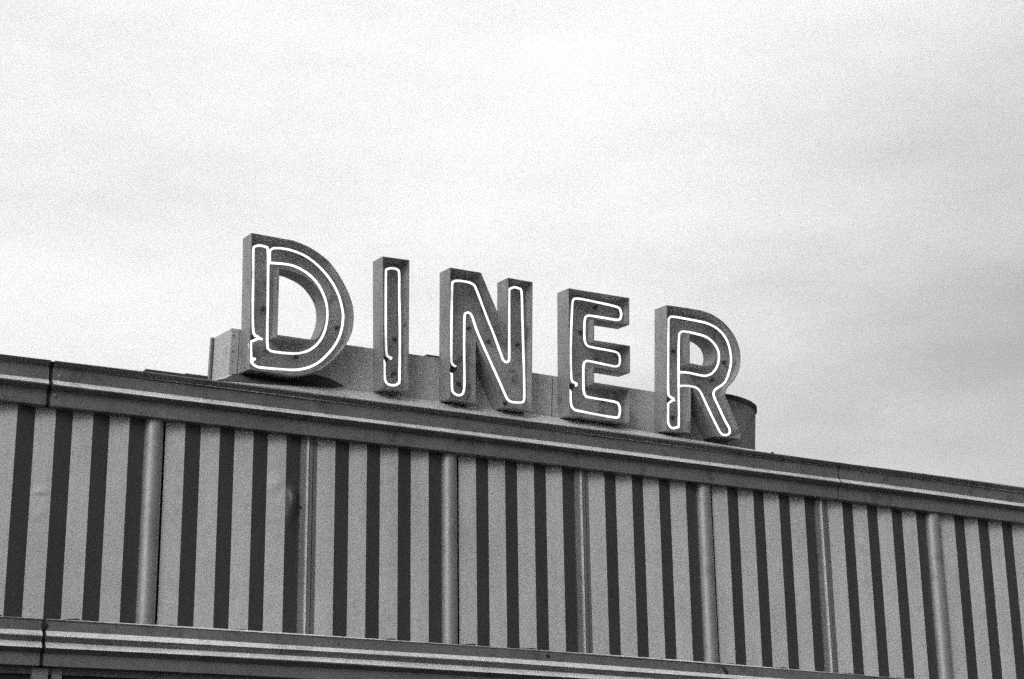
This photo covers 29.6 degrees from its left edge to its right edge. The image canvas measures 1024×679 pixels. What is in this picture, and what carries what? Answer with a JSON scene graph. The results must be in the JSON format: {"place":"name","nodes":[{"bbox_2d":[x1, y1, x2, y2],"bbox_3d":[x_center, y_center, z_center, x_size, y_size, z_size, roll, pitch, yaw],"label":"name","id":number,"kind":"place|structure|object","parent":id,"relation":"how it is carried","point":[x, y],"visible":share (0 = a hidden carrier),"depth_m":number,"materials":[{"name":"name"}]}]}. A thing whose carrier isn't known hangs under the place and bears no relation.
{"place":"outdoors","nodes":[
{"label":"outdoors","id":0,"kind":"place"},
{"bbox_2d":[0,0,1023,486],"label":"sky","id":1,"kind":"structure","parent":0,"point":[839,184],"materials":[{"name":"white"}]},
{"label":"pavement","id":2,"kind":"structure","parent":0,"visible":0},
{"bbox_2d":[0,354,1023,678],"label":"diner building","id":3,"kind":"structure","parent":2,"relation":"on","point":[168,526],"depth_m":11.42,"materials":[{"name":"metal"}]},
{"bbox_2d":[144,369,207,378],"bbox_3d":[-1.909,0.217,10.928,0.366,0.040,0.120,9,-21,-26],"label":"roof board","id":4,"kind":"object","parent":3,"relation":"on","point":[179,374],"visible":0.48,"depth_m":10.88,"materials":[{"name":"grey metal"}]},
{"bbox_2d":[241,233,353,379],"bbox_3d":[-1.270,-0.168,11.402,0.670,0.811,0.148,9,-15,-26],"label":"neon letter","id":5,"kind":"object","parent":3,"relation":"on","point":[266,350],"visible":1,"depth_m":11.41,"materials":[{"name":"paint"}]},
{"bbox_2d":[373,256,408,393],"bbox_3d":[-0.733,-0.086,11.670,0.213,0.804,0.148,9,-15,-26],"label":"neon letter","id":6,"kind":"object","parent":3,"relation":"on","point":[390,325],"visible":1,"depth_m":11.69,"materials":[{"name":"paint"}]},
{"bbox_2d":[207,328,756,449],"bbox_3d":[-0.102,0.466,12.373,3.860,0.503,0.720,9,-15,-26],"label":"sign box","id":7,"kind":"object","parent":3,"relation":"on","point":[349,367],"visible":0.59,"depth_m":11.79,"materials":[{"name":"paint"}]},
{"bbox_2d":[439,268,532,413],"bbox_3d":[-0.162,0.013,11.952,0.599,0.822,0.148,9,-15,-26],"label":"neon letter","id":8,"kind":"object","parent":3,"relation":"on","point":[485,339],"visible":1,"depth_m":11.99,"materials":[{"name":"paint"}]},
{"bbox_2d":[557,288,629,425],"bbox_3d":[0.516,0.115,12.290,0.468,0.813,0.148,9,-15,-26],"label":"neon letter","id":9,"kind":"object","parent":3,"relation":"on","point":[583,356],"visible":1,"depth_m":12.31,"materials":[{"name":"paint"}]},
{"bbox_2d":[654,305,740,441],"bbox_3d":[1.213,0.228,12.636,0.587,0.825,0.148,9,-15,-26],"label":"neon letter","id":10,"kind":"object","parent":3,"relation":"on","point":[684,388],"visible":1,"depth_m":12.64,"materials":[{"name":"paint"}]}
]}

